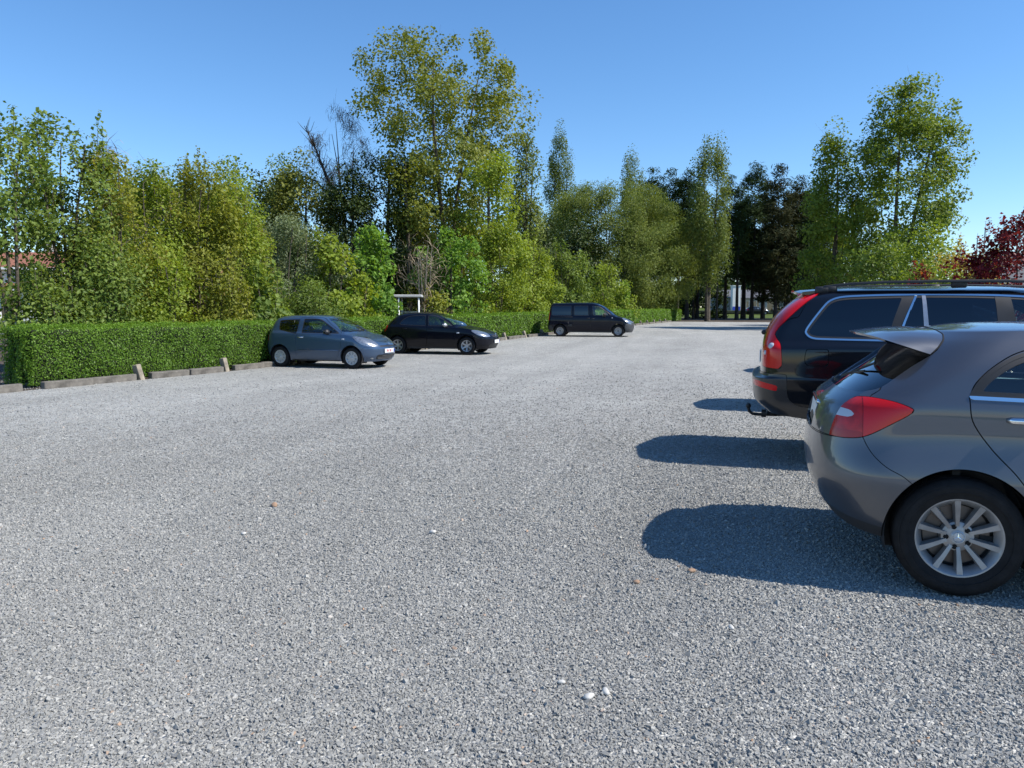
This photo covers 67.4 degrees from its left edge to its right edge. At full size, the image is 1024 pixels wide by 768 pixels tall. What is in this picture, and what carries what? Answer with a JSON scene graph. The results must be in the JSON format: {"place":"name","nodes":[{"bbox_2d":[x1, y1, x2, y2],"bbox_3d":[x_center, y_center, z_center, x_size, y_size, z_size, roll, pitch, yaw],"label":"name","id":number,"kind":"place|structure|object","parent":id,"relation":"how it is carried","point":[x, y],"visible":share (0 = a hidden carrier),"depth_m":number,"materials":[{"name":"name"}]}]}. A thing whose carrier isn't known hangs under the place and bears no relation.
{"place":"outdoors","nodes":[
{"label":"outdoors","id":0,"kind":"place"},
{"bbox_2d":[0,244,81,320],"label":"white house","id":1,"kind":"structure","parent":0,"point":[12,261],"depth_m":67.48,"materials":[{"name":"white"}]},
{"bbox_2d":[0,318,703,390],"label":"tree belt soil","id":2,"kind":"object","parent":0,"point":[32,386],"visible":0.02,"depth_m":20.82,"materials":[{"name":"brown soil"}]},
{"bbox_2d":[0,101,70,342],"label":"young tree","id":3,"kind":"object","parent":2,"relation":"on","point":[16,286],"visible":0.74,"depth_m":18.19,"materials":[{"name":"green plant"}]},
{"bbox_2d":[0,255,107,360],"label":"leafy shrub","id":4,"kind":"object","parent":2,"relation":"on","point":[47,304],"visible":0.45,"depth_m":17.98,"materials":[{"name":"green plant"}]},
{"bbox_2d":[0,107,128,324],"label":"young tree","id":5,"kind":"object","parent":2,"relation":"on","point":[55,199],"visible":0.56,"depth_m":19.47,"materials":[{"name":"green plant"}]},
{"bbox_2d":[28,207,122,329],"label":"broadleaf tree","id":6,"kind":"object","parent":2,"relation":"on","point":[72,229],"visible":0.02,"depth_m":29.26,"materials":[{"name":"green plant"}]},
{"bbox_2d":[43,227,159,327],"bbox_3d":[-10.093,-2.022,19.350,2.428,3.910,2.766,3,6,30],"label":"leafy shrub","id":7,"kind":"object","parent":2,"relation":"on","point":[110,278],"visible":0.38,"depth_m":18.98,"materials":[{"name":"green plant"}]},
{"bbox_2d":[37,143,176,322],"bbox_3d":[-10.780,-3.424,20.563,3.504,6.091,2.810,-4,7,-37],"label":"young tree","id":8,"kind":"object","parent":2,"relation":"on","point":[126,201],"visible":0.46,"depth_m":20.24,"materials":[{"name":"green plant"}]},
{"bbox_2d":[75,132,142,242],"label":"bare topped tree","id":9,"kind":"object","parent":2,"relation":"on","point":[109,157],"visible":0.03,"depth_m":38.87,"materials":[{"name":"green plant"}]},
{"bbox_2d":[132,364,144,379],"bbox_3d":[-8.515,-0.199,17.536,0.169,0.500,0.150,-11,6,16],"label":"concrete post","id":10,"kind":"object","parent":2,"relation":"on","point":[137,370],"visible":0.54,"depth_m":17.47,"materials":[{"name":"beige concrete"}]},
{"bbox_2d":[106,169,204,300],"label":"broadleaf tree","id":11,"kind":"object","parent":2,"relation":"on","point":[131,175],"visible":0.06,"depth_m":33.14,"materials":[{"name":"green plant"}]},
{"bbox_2d":[112,242,207,327],"bbox_3d":[-9.493,-2.108,21.002,2.568,3.387,3.058,0,5,0],"label":"leafy shrub","id":12,"kind":"object","parent":2,"relation":"on","point":[162,313],"visible":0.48,"depth_m":20.76,"materials":[{"name":"green plant"}]},
{"bbox_2d":[113,153,212,321],"bbox_3d":[-10.549,-3.696,22.802,3.460,6.190,3.462,0,5,0],"label":"young tree","id":13,"kind":"object","parent":2,"relation":"on","point":[152,191],"visible":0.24,"depth_m":22.56,"materials":[{"name":"green plant"}]},
{"bbox_2d":[161,162,205,293],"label":"broadleaf tree","id":14,"kind":"object","parent":2,"relation":"on","point":[178,181],"visible":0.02,"depth_m":48.77,"materials":[{"name":"green plant"}]},
{"bbox_2d":[150,145,262,321],"bbox_3d":[-9.449,-3.990,23.534,3.319,6.612,3.471,0,5,0],"label":"young tree","id":15,"kind":"object","parent":2,"relation":"on","point":[187,183],"visible":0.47,"depth_m":23.22,"materials":[{"name":"green plant"}]},
{"bbox_2d":[170,182,259,300],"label":"broadleaf tree","id":16,"kind":"object","parent":2,"relation":"on","point":[225,263],"visible":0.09,"depth_m":36.54,"materials":[{"name":"green plant"}]},
{"bbox_2d":[184,263,258,324],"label":"leafy shrub","id":17,"kind":"object","parent":2,"relation":"on","point":[229,300],"visible":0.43,"depth_m":22.56,"materials":[{"name":"green plant"}]},
{"bbox_2d":[219,358,229,371],"bbox_3d":[-7.493,-0.431,20.033,0.169,0.500,0.150,-11,1,20],"label":"concrete post","id":18,"kind":"object","parent":2,"relation":"on","point":[223,362],"visible":0.54,"depth_m":19.97,"materials":[{"name":"beige concrete"}]},
{"bbox_2d":[187,156,289,320],"bbox_3d":[-8.985,-3.999,24.769,3.356,6.370,2.938,0,5,0],"label":"young tree","id":19,"kind":"object","parent":2,"relation":"on","point":[254,229],"visible":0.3,"depth_m":24.53,"materials":[{"name":"green plant"}]},
{"bbox_2d":[211,154,269,276],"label":"broadleaf tree","id":20,"kind":"object","parent":2,"relation":"on","point":[244,167],"visible":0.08,"depth_m":41.16,"materials":[{"name":"green plant"}]},
{"bbox_2d":[229,210,291,317],"bbox_3d":[-8.779,-3.545,26.757,2.034,5.049,1.963,0,5,0],"label":"leafy shrub","id":21,"kind":"object","parent":2,"relation":"on","point":[260,230],"visible":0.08,"depth_m":26.55,"materials":[{"name":"green plant"}]},
{"bbox_2d":[238,168,299,255],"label":"broadleaf tree","id":22,"kind":"object","parent":2,"relation":"on","point":[270,193],"visible":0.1,"depth_m":45.09,"materials":[{"name":"green plant"}]},
{"bbox_2d":[246,256,294,320],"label":"leafy shrub","id":23,"kind":"object","parent":2,"relation":"on","point":[264,304],"visible":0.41,"depth_m":24.09,"materials":[{"name":"green plant"}]},
{"bbox_2d":[247,166,321,240],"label":"broadleaf tree","id":24,"kind":"object","parent":2,"relation":"on","point":[270,202],"visible":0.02,"depth_m":53.91,"materials":[{"name":"green plant"}]},
{"bbox_2d":[260,151,311,251],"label":"broadleaf tree","id":25,"kind":"object","parent":2,"relation":"on","point":[280,161],"visible":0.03,"depth_m":48.74,"materials":[{"name":"green plant"}]},
{"bbox_2d":[236,220,342,315],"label":"broadleaf tree","id":26,"kind":"object","parent":2,"relation":"on","point":[294,258],"visible":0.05,"depth_m":35.23,"materials":[{"name":"green plant"}]},
{"bbox_2d":[235,211,353,313],"bbox_3d":[-8.077,-3.762,28.437,4.251,5.165,4.560,0,5,0],"label":"grey leaved shrub","id":27,"kind":"object","parent":2,"relation":"on","point":[282,261],"visible":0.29,"depth_m":28.33,"materials":[{"name":"green plant"}]},
{"bbox_2d":[253,146,345,277],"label":"broadleaf tree","id":28,"kind":"object","parent":2,"relation":"on","point":[297,183],"visible":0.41,"depth_m":45.93,"materials":[{"name":"green plant"}]},
{"bbox_2d":[273,271,347,318],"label":"leafy shrub","id":29,"kind":"object","parent":2,"relation":"on","point":[312,302],"visible":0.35,"depth_m":26.35,"materials":[{"name":"green plant"}]},
{"bbox_2d":[301,225,363,318],"bbox_3d":[-6.657,-3.568,28.872,2.442,4.668,2.805,0,5,0],"label":"leafy shrub","id":30,"kind":"object","parent":2,"relation":"on","point":[330,255],"visible":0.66,"depth_m":28.33,"materials":[{"name":"green plant"}]},
{"bbox_2d":[300,97,379,277],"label":"bare dark tree","id":31,"kind":"object","parent":2,"relation":"on","point":[321,165],"visible":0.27,"depth_m":48.58,"materials":[{"name":"brown plant"}]},
{"bbox_2d":[0,307,681,386],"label":"hedge","id":32,"kind":"object","parent":2,"relation":"on","point":[60,351],"visible":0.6,"depth_m":18.45,"materials":[{"name":"green plant"}]},
{"bbox_2d":[308,161,408,313],"bbox_3d":[-9.500,-8.009,45.403,5.692,10.006,6.467,-5,7,-42],"label":"broadleaf tree","id":33,"kind":"object","parent":2,"relation":"on","point":[357,204],"visible":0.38,"depth_m":44.61,"materials":[{"name":"green plant"}]},
{"bbox_2d":[335,270,384,321],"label":"leafy shrub","id":34,"kind":"object","parent":2,"relation":"on","point":[361,291],"visible":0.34,"depth_m":29.31,"materials":[{"name":"green plant"}]},
{"bbox_2d":[339,222,402,317],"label":"young sycamore","id":35,"kind":"object","parent":2,"relation":"on","point":[372,263],"visible":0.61,"depth_m":30.81,"materials":[{"name":"green plant"}]},
{"bbox_2d":[351,144,427,316],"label":"broadleaf tree","id":36,"kind":"object","parent":2,"relation":"on","point":[398,254],"visible":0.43,"depth_m":45.36,"materials":[{"name":"green plant"}]},
{"bbox_2d":[394,295,423,314],"bbox_3d":[-4.600,-2.903,34.380,1.250,2.135,2.200,0,5,-4],"label":"garden canopy","id":37,"kind":"object","parent":2,"relation":"on","point":[408,296],"visible":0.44,"depth_m":33.34,"materials":[{"name":"white metal"}]},
{"bbox_2d":[377,151,444,313],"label":"broadleaf tree","id":38,"kind":"object","parent":2,"relation":"on","point":[415,219],"visible":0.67,"depth_m":44.70,"materials":[{"name":"green plant"}]},
{"bbox_2d":[390,229,452,312],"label":"bare shrub","id":39,"kind":"object","parent":2,"relation":"on","point":[425,280],"visible":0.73,"depth_m":34.57,"materials":[{"name":"brown plant"}]},
{"bbox_2d":[417,285,453,313],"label":"leafy shrub","id":40,"kind":"object","parent":2,"relation":"on","point":[437,305],"visible":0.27,"depth_m":34.54,"materials":[{"name":"green plant"}]},
{"bbox_2d":[393,197,495,312],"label":"broadleaf tree","id":41,"kind":"object","parent":2,"relation":"on","point":[435,213],"visible":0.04,"depth_m":55.95,"materials":[{"name":"green plant"}]},
{"bbox_2d":[345,24,543,313],"bbox_3d":[-4.470,-12.900,48.568,13.508,19.084,11.011,-5,7,-42],"label":"poplar","id":42,"kind":"object","parent":2,"relation":"on","point":[475,147],"visible":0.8,"depth_m":47.21,"materials":[{"name":"green plant"}]},
{"bbox_2d":[407,225,493,314],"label":"young sycamore","id":43,"kind":"object","parent":2,"relation":"on","point":[456,257],"visible":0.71,"depth_m":37.32,"materials":[{"name":"green plant"}]},
{"bbox_2d":[450,147,536,313],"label":"young poplar","id":44,"kind":"object","parent":2,"relation":"on","point":[493,179],"visible":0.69,"depth_m":44.13,"materials":[{"name":"green plant"}]},
{"bbox_2d":[465,215,535,312],"bbox_3d":[-0.667,-5.897,42.609,4.167,6.873,3.999,0,5,0],"label":"leafy shrub","id":45,"kind":"object","parent":2,"relation":"on","point":[490,255],"visible":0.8,"depth_m":42.05,"materials":[{"name":"green plant"}]},
{"bbox_2d":[493,274,550,312],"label":"leafy shrub","id":46,"kind":"object","parent":2,"relation":"on","point":[540,302],"visible":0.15,"depth_m":45.35,"materials":[{"name":"green plant"}]},
{"bbox_2d":[501,117,550,299],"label":"young poplar","id":47,"kind":"object","parent":2,"relation":"on","point":[533,216],"visible":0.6,"depth_m":55.39,"materials":[{"name":"green plant"}]},
{"bbox_2d":[495,224,565,311],"bbox_3d":[1.190,-6.596,48.343,4.933,6.627,5.083,0,5,0],"label":"leafy shrub","id":48,"kind":"object","parent":2,"relation":"on","point":[544,272],"visible":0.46,"depth_m":47.65,"materials":[{"name":"green plant"}]},
{"bbox_2d":[496,197,566,309],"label":"broadleaf tree","id":49,"kind":"object","parent":2,"relation":"on","point":[550,239],"visible":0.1,"depth_m":61.22,"materials":[{"name":"green plant"}]},
{"bbox_2d":[540,118,578,238],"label":"columnar poplar","id":50,"kind":"object","parent":2,"relation":"on","point":[556,172],"visible":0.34,"depth_m":93.71,"materials":[{"name":"green plant"}]},
{"bbox_2d":[535,237,598,305],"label":"leafy shrub","id":51,"kind":"object","parent":2,"relation":"on","point":[565,266],"visible":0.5,"depth_m":54.11,"materials":[{"name":"green plant"}]},
{"bbox_2d":[540,209,627,310],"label":"broadleaf tree","id":52,"kind":"object","parent":2,"relation":"on","point":[584,239],"visible":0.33,"depth_m":74.01,"materials":[{"name":"green plant"}]},
{"bbox_2d":[577,260,641,317],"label":"leafy shrub","id":53,"kind":"object","parent":2,"relation":"on","point":[609,302],"visible":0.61,"depth_m":64.83,"materials":[{"name":"green plant"}]},
{"bbox_2d":[537,178,703,311],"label":"round willow","id":54,"kind":"object","parent":2,"relation":"on","point":[663,294],"visible":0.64,"depth_m":77.58,"materials":[{"name":"green plant"}]},
{"bbox_2d":[617,281,630,309],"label":"leafy shrub","id":55,"kind":"object","parent":2,"relation":"on","point":[624,297],"visible":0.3,"depth_m":65.96,"materials":[{"name":"green plant"}]},
{"bbox_2d":[608,143,646,294],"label":"columnar poplar","id":56,"kind":"object","parent":2,"relation":"on","point":[629,174],"visible":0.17,"depth_m":99.48,"materials":[{"name":"green plant"}]},
{"bbox_2d":[627,166,675,299],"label":"dark pine","id":57,"kind":"object","parent":2,"relation":"on","point":[654,180],"visible":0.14,"depth_m":87.72,"materials":[{"name":"green plant"}]},
{"bbox_2d":[654,167,688,287],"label":"dark pine","id":58,"kind":"object","parent":2,"relation":"on","point":[670,175],"visible":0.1,"depth_m":91.55,"materials":[{"name":"green plant"}]},
{"bbox_2d":[655,281,699,316],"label":"undergrowth bush","id":59,"kind":"object","parent":2,"relation":"on","point":[683,306],"visible":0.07,"depth_m":99.00,"materials":[{"name":"green plant"}]},
{"bbox_2d":[666,167,708,319],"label":"dark pine","id":60,"kind":"object","parent":2,"relation":"on","point":[685,186],"visible":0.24,"depth_m":90.00,"materials":[{"name":"green plant"}]},
{"bbox_2d":[680,284,713,317],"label":"undergrowth bush","id":61,"kind":"object","parent":2,"relation":"on","point":[702,303],"visible":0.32,"depth_m":101.77,"materials":[{"name":"green plant"}]},
{"bbox_2d":[682,183,711,318],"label":"dark pine","id":62,"kind":"object","parent":2,"relation":"on","point":[697,306],"visible":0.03,"depth_m":98.31,"materials":[{"name":"green plant"}]},
{"bbox_2d":[0,307,772,338],"bbox_3d":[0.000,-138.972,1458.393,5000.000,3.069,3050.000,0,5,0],"label":"ground","id":63,"kind":"structure","parent":0,"point":[755,315],"depth_m":131.77,"materials":[{"name":"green plant"}]},
{"bbox_2d":[96,269,964,307],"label":"wood","id":64,"kind":"object","parent":63,"relation":"on","point":[721,284],"visible":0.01,"depth_m":205.96,"materials":[{"name":"green plant"}]},
{"bbox_2d":[746,306,768,314],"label":"hatchback car","id":65,"kind":"object","parent":63,"relation":"on","point":[757,311],"visible":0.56,"depth_m":138.44,"materials":[{"name":"black metal"}]},
{"bbox_2d":[876,220,971,284],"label":"broadleaf tree","id":66,"kind":"object","parent":63,"relation":"on","point":[917,252],"visible":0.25,"depth_m":41.33,"materials":[{"name":"green plant"}]},
{"bbox_2d":[0,322,1023,767],"bbox_3d":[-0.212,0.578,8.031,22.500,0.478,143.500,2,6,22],"label":"gravel lot","id":67,"kind":"structure","parent":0,"point":[696,348],"depth_m":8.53,"materials":[{"name":"grey gravel"}]},
{"bbox_2d":[0,383,22,392],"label":"kerb stone","id":68,"kind":"object","parent":67,"relation":"on","point":[10,388],"visible":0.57,"depth_m":14.67,"materials":[{"name":"concrete"}]},
{"bbox_2d":[40,378,93,388],"bbox_3d":[-9.155,0.032,15.834,0.150,0.240,1.120,4,6,21],"label":"kerb stone","id":69,"kind":"object","parent":67,"relation":"on","point":[65,383],"visible":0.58,"depth_m":15.72,"materials":[{"name":"concrete"}]},
{"bbox_2d":[90,374,136,383],"bbox_3d":[-8.770,-0.064,16.903,0.150,0.240,1.120,2,6,23],"label":"kerb stone","id":70,"kind":"object","parent":67,"relation":"on","point":[114,378],"visible":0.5,"depth_m":16.86,"materials":[{"name":"concrete"}]},
{"bbox_2d":[148,369,189,378],"bbox_3d":[-8.183,-0.195,18.343,0.150,0.240,1.120,8,8,22],"label":"kerb stone","id":71,"kind":"object","parent":67,"relation":"on","point":[166,374],"visible":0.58,"depth_m":18.21,"materials":[{"name":"concrete"}]},
{"bbox_2d":[188,366,223,374],"bbox_3d":[-7.719,-0.291,19.380,0.150,0.240,1.120,6,7,21],"label":"kerb stone","id":72,"kind":"object","parent":67,"relation":"on","point":[205,370],"visible":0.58,"depth_m":19.29,"materials":[{"name":"concrete"}]},
{"bbox_2d":[232,362,264,370],"bbox_3d":[-7.144,-0.429,20.824,0.150,0.240,1.120,2,6,23],"label":"kerb stone","id":73,"kind":"object","parent":67,"relation":"on","point":[247,366],"visible":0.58,"depth_m":20.68,"materials":[{"name":"concrete"}]},
{"bbox_2d":[268,315,394,368],"bbox_3d":[-5.118,-1.247,21.918,3.678,1.460,1.900,2,6,20],"label":"hatchback car","id":74,"kind":"object","parent":67,"relation":"on","point":[303,339],"visible":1,"depth_m":21.30,"materials":[{"name":"grey metal"}]},
{"bbox_2d":[384,312,498,354],"bbox_3d":[-2.534,-1.850,27.697,4.190,1.473,1.950,2,6,16],"label":"hatchback car","id":75,"kind":"object","parent":67,"relation":"on","point":[415,331],"visible":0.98,"depth_m":27.02,"materials":[{"name":"black metal"}]},
{"bbox_2d":[548,302,634,336],"bbox_3d":[4.307,-3.499,41.587,4.622,1.820,2.140,1,6,10],"label":"panel van","id":76,"kind":"object","parent":67,"relation":"on","point":[565,319],"visible":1,"depth_m":40.82,"materials":[{"name":"black metal"}]},
{"bbox_2d":[789,115,879,298],"bbox_3d":[22.956,-11.282,53.978,6.542,14.802,7.637,0,5,0],"label":"twin poplar","id":77,"kind":"object","parent":67,"relation":"on","point":[835,228],"visible":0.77,"depth_m":53.36,"materials":[{"name":"green plant"}]},
{"bbox_2d":[792,222,885,285],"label":"broadleaf tree","id":78,"kind":"object","parent":67,"relation":"on","point":[839,281],"visible":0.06,"depth_m":60.98,"materials":[{"name":"green plant"}]},
{"bbox_2d":[746,279,1023,418],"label":"estate car","id":79,"kind":"object","parent":67,"relation":"on","point":[811,343],"visible":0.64,"depth_m":7.19,"materials":[{"name":"black metal"}]},
{"bbox_2d":[840,228,937,285],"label":"broadleaf tree","id":80,"kind":"object","parent":67,"relation":"on","point":[883,255],"visible":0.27,"depth_m":45.25,"materials":[{"name":"green plant"}]},
{"bbox_2d":[846,66,979,283],"bbox_3d":[26.310,-12.284,51.399,8.502,17.291,9.465,0,5,0],"label":"twin poplar","id":81,"kind":"object","parent":67,"relation":"on","point":[876,152],"visible":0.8,"depth_m":49.70,"materials":[{"name":"green plant"}]},
{"bbox_2d":[804,321,1023,595],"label":"hatchback car","id":82,"kind":"object","parent":67,"relation":"on","point":[914,446],"visible":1,"depth_m":4.07,"materials":[{"name":"silver metal"}]},
{"bbox_2d":[906,260,943,283],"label":"red maple","id":83,"kind":"object","parent":67,"relation":"on","point":[922,275],"visible":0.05,"depth_m":31.93,"materials":[{"name":"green plant"}]},
{"bbox_2d":[932,263,964,283],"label":"golden shrub","id":84,"kind":"object","parent":67,"relation":"on","point":[939,272],"visible":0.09,"depth_m":30.71,"materials":[{"name":"yellow plant"}]},
{"bbox_2d":[921,233,1015,314],"bbox_3d":[19.534,-4.078,32.932,3.732,4.865,3.754,0,5,0],"label":"golden shrub","id":85,"kind":"object","parent":67,"relation":"on","point":[949,256],"visible":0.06,"depth_m":32.91,"materials":[{"name":"green plant"}]},
{"bbox_2d":[942,243,1022,316],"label":"red maple","id":86,"kind":"object","parent":67,"relation":"on","point":[977,261],"visible":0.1,"depth_m":27.76,"materials":[{"name":"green plant"}]},
{"bbox_2d":[960,207,1023,320],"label":"red maple","id":87,"kind":"object","parent":67,"relation":"on","point":[1003,237],"visible":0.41,"depth_m":26.50,"materials":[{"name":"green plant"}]},
{"bbox_2d":[0,0,1023,306],"label":"sky","id":88,"kind":"structure","parent":0,"point":[169,78],"materials":[{"name":"blue"}]},
{"bbox_2d":[675,318,772,321],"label":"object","id":89,"kind":"object","parent":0,"point":[739,320],"visible":0.34,"depth_m":85.08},
{"bbox_2d":[683,131,735,320],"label":"columnar poplar","id":90,"kind":"object","parent":89,"relation":"on","point":[710,239],"visible":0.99,"depth_m":78.21,"materials":[{"name":"green plant"}]},
{"bbox_2d":[710,287,729,317],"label":"undergrowth bush","id":91,"kind":"object","parent":89,"relation":"on","point":[720,302],"visible":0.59,"depth_m":102.95,"materials":[{"name":"green plant"}]},
{"bbox_2d":[712,248,728,319],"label":"dark pine","id":92,"kind":"object","parent":89,"relation":"on","point":[716,316],"visible":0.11,"depth_m":87.43,"materials":[{"name":"green plant"}]},
{"bbox_2d":[713,174,743,318],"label":"dark pine","id":93,"kind":"object","parent":89,"relation":"on","point":[724,315],"visible":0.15,"depth_m":94.46,"materials":[{"name":"green plant"}]},
{"bbox_2d":[720,183,755,319],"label":"dark pine","id":94,"kind":"object","parent":89,"relation":"on","point":[739,229],"visible":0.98,"depth_m":88.48,"materials":[{"name":"green plant"}]},
{"bbox_2d":[734,200,758,318],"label":"dark pine","id":95,"kind":"object","parent":89,"relation":"on","point":[742,304],"depth_m":98.25,"materials":[{"name":"green plant"}]},
{"bbox_2d":[742,244,752,318],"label":"dark pine","id":96,"kind":"object","parent":89,"relation":"on","point":[744,311],"visible":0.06,"depth_m":97.35,"materials":[{"name":"brown plant"}]},
{"bbox_2d":[728,160,779,318],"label":"dark pine","id":97,"kind":"object","parent":89,"relation":"on","point":[755,214],"visible":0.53,"depth_m":91.00,"materials":[{"name":"green plant"}]},
{"bbox_2d":[740,179,788,318],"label":"dark pine","id":98,"kind":"object","parent":89,"relation":"on","point":[763,306],"visible":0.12,"depth_m":95.62,"materials":[{"name":"green plant"}]},
{"bbox_2d":[749,162,810,316],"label":"dark pine","id":99,"kind":"object","parent":89,"relation":"on","point":[775,279],"visible":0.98,"depth_m":86.01,"materials":[{"name":"green plant"}]},
{"bbox_2d":[766,174,815,303],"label":"dark pine","id":100,"kind":"object","parent":89,"relation":"on","point":[800,194],"visible":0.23,"depth_m":89.84,"materials":[{"name":"green plant"}]},
{"bbox_2d":[776,176,806,304],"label":"dark pine","id":101,"kind":"object","parent":89,"relation":"on","point":[788,207],"visible":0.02,"depth_m":95.88,"materials":[{"name":"green plant"}]},
{"bbox_2d":[791,190,840,285],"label":"dark pine","id":102,"kind":"object","parent":89,"relation":"on","point":[804,222],"visible":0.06,"depth_m":86.77,"materials":[{"name":"green plant"}]},
{"bbox_2d":[710,285,789,309],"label":"building","id":103,"kind":"structure","parent":0,"point":[732,297],"depth_m":149.21,"materials":[{"name":"white"}]},
{"bbox_2d":[968,254,1023,320],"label":"grey house","id":104,"kind":"structure","parent":0,"point":[1012,275],"depth_m":46.28,"materials":[{"name":"white"}]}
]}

